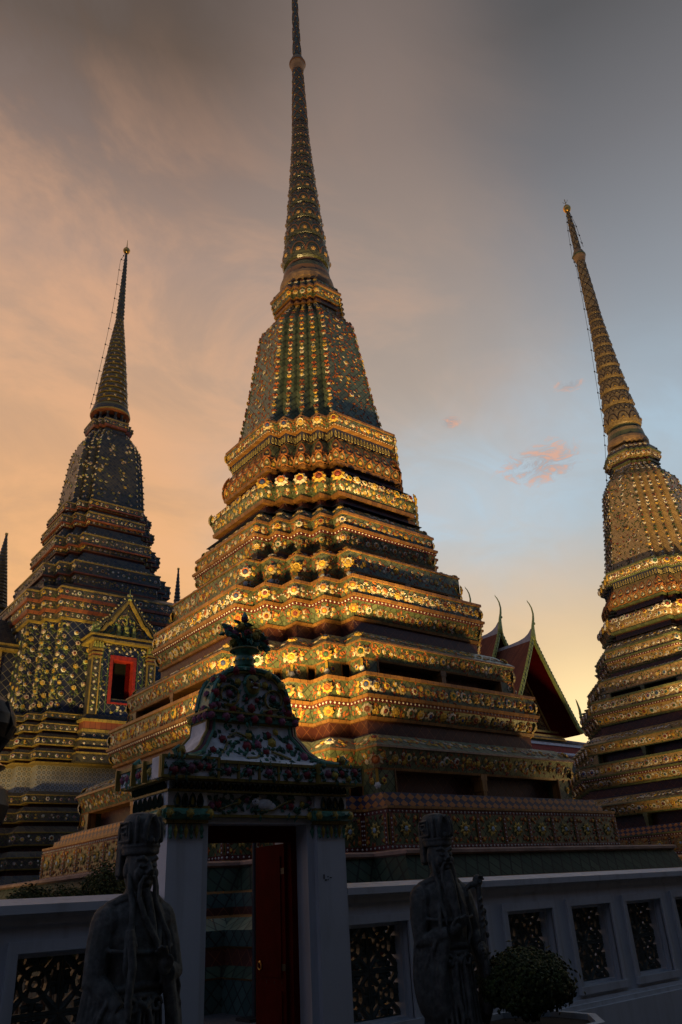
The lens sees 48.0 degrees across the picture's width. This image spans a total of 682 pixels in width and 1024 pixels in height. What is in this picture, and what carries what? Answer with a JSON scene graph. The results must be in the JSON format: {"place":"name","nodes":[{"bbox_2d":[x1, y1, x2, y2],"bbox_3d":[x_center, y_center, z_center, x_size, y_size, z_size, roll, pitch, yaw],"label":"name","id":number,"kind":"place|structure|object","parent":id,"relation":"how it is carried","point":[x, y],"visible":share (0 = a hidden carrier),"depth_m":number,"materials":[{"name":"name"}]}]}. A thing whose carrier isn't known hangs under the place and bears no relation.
{"place":"outdoors","nodes":[
{"label":"outdoors","id":0,"kind":"place"},
{"bbox_2d":[0,696,16,824],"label":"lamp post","id":1,"kind":"object","parent":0,"point":[8,729],"visible":1,"depth_m":3.61,"materials":[{"name":"metal"}]},
{"bbox_2d":[14,1007,390,1023],"bbox_3d":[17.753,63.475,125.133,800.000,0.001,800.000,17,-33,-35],"label":"ground","id":2,"kind":"structure","parent":0,"point":[221,1018],"depth_m":11.76,"materials":[{"name":"stone"}]},
{"bbox_2d":[0,533,7,612],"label":"stupa","id":3,"kind":"object","parent":2,"relation":"on","point":[3,576],"visible":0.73,"depth_m":47.49,"materials":[{"name":"grey tile"}]},
{"bbox_2d":[6,878,52,1023],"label":"clipped shrub","id":4,"kind":"object","parent":2,"relation":"on","point":[23,893],"visible":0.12,"depth_m":6.54,"materials":[{"name":"green plant"}]},
{"bbox_2d":[0,894,121,1023],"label":"boundary wall","id":5,"kind":"structure","parent":2,"relation":"on","point":[35,933],"depth_m":5.34,"materials":[{"name":"white paint"}]},
{"bbox_2d":[0,937,87,1023],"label":"window frame","id":6,"kind":"structure","parent":5,"relation":"in","point":[35,953],"depth_m":5.33,"materials":[{"name":"white paint"}]},
{"bbox_2d":[37,873,85,1023],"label":"clipped shrub","id":7,"kind":"object","parent":2,"relation":"on","point":[63,893],"visible":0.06,"depth_m":6.73,"materials":[{"name":"green plant"}]},
{"bbox_2d":[0,240,173,884],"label":"mosaic stupa","id":8,"kind":"object","parent":2,"relation":"on","point":[85,614],"visible":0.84,"depth_m":36.34,"materials":[{"name":"green tile"}]},
{"bbox_2d":[90,254,124,406],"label":"lamp string","id":9,"kind":"object","parent":8,"relation":"attached to","point":[108,329],"visible":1,"depth_m":49.62,"materials":[{"name":"metal"}]},
{"bbox_2d":[70,851,125,971],"bbox_3d":[-2.134,4.149,6.787,0.717,2.092,0.719,17,-33,-35],"label":"clipped shrub","id":10,"kind":"object","parent":2,"relation":"on","point":[103,881],"visible":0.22,"depth_m":7.00,"materials":[{"name":"green plant"}]},
{"bbox_2d":[75,812,182,1023],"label":"stone statue","id":11,"kind":"object","parent":2,"relation":"on","point":[132,970],"visible":1,"depth_m":4.84,"materials":[{"name":"grey stone"}]},
{"bbox_2d":[173,568,179,603],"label":"stupa","id":12,"kind":"object","parent":2,"relation":"on","point":[177,593],"visible":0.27,"depth_m":57.89,"materials":[{"name":"grey tile"}]},
{"bbox_2d":[114,612,364,1023],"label":"gateway","id":13,"kind":"object","parent":2,"relation":"on","point":[242,763],"visible":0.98,"depth_m":6.67,"materials":[{"name":"white paint"}]},
{"bbox_2d":[256,844,288,1023],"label":"door leaf","id":14,"kind":"structure","parent":13,"relation":"in","point":[272,992],"depth_m":6.78,"materials":[{"name":"red paint"}]},
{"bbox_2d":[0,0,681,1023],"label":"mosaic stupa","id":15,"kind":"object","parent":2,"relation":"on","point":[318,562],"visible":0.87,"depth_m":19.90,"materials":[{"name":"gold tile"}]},
{"bbox_2d":[409,813,492,1023],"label":"stone statue","id":16,"kind":"object","parent":2,"relation":"on","point":[447,920],"visible":1,"depth_m":6.38,"materials":[{"name":"grey stone"}]},
{"bbox_2d":[347,867,681,1023],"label":"boundary wall","id":17,"kind":"structure","parent":2,"relation":"on","point":[614,913],"depth_m":8.43,"materials":[{"name":"white paint"}]},
{"bbox_2d":[349,912,423,1023],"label":"window frame","id":18,"kind":"structure","parent":17,"relation":"in","point":[392,945],"depth_m":7.00,"materials":[{"name":"white paint"}]},
{"bbox_2d":[467,905,504,1012],"bbox_3d":[1.129,4.413,7.528,0.890,0.920,0.308,17,-33,-35],"label":"window frame","id":19,"kind":"structure","parent":17,"relation":"in","point":[489,928],"depth_m":7.74,"materials":[{"name":"white paint"}]},
{"bbox_2d":[500,900,570,994],"bbox_3d":[1.977,4.668,8.137,0.890,0.920,0.308,17,-33,-35],"label":"window frame","id":20,"kind":"structure","parent":17,"relation":"in","point":[514,929],"depth_m":8.30,"materials":[{"name":"white paint"}]},
{"bbox_2d":[564,896,630,995],"bbox_3d":[2.825,4.924,8.746,0.890,0.920,0.308,17,-33,-35],"label":"window frame","id":21,"kind":"structure","parent":17,"relation":"in","point":[598,941],"depth_m":8.80,"materials":[{"name":"white paint"}]},
{"bbox_2d":[620,892,681,983],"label":"window frame","id":22,"kind":"structure","parent":17,"relation":"in","point":[632,904],"depth_m":9.41,"materials":[{"name":"white paint"}]},
{"bbox_2d":[668,890,681,951],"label":"window frame","id":23,"kind":"structure","parent":17,"relation":"in","point":[675,896],"depth_m":9.80,"materials":[{"name":"white paint"}]},
{"bbox_2d":[483,1010,605,1023],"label":"planter","id":24,"kind":"object","parent":2,"relation":"on","point":[563,1017],"visible":0.63,"depth_m":6.52,"materials":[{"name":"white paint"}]},
{"bbox_2d":[473,940,585,1022],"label":"clipped shrub","id":25,"kind":"object","parent":24,"relation":"on","point":[525,982],"visible":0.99,"depth_m":6.19,"materials":[{"name":"green plant"}]},
{"bbox_2d":[563,200,681,859],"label":"mosaic stupa","id":26,"kind":"object","parent":2,"relation":"on","point":[627,759],"visible":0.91,"depth_m":36.27,"materials":[{"name":"gold tile"}]},
{"bbox_2d":[566,213,607,483],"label":"lamp string","id":27,"kind":"object","parent":26,"relation":"hanging from","point":[591,349],"visible":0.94,"depth_m":46.45,"materials":[{"name":"metal"}]},
{"bbox_2d":[0,0,681,742],"label":"sky","id":28,"kind":"structure","parent":0,"point":[450,140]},
{"bbox_2d":[465,587,585,798],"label":"temple hall","id":29,"kind":"structure","parent":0,"point":[557,723],"depth_m":63.03,"materials":[{"name":"brown tile"}]}
]}

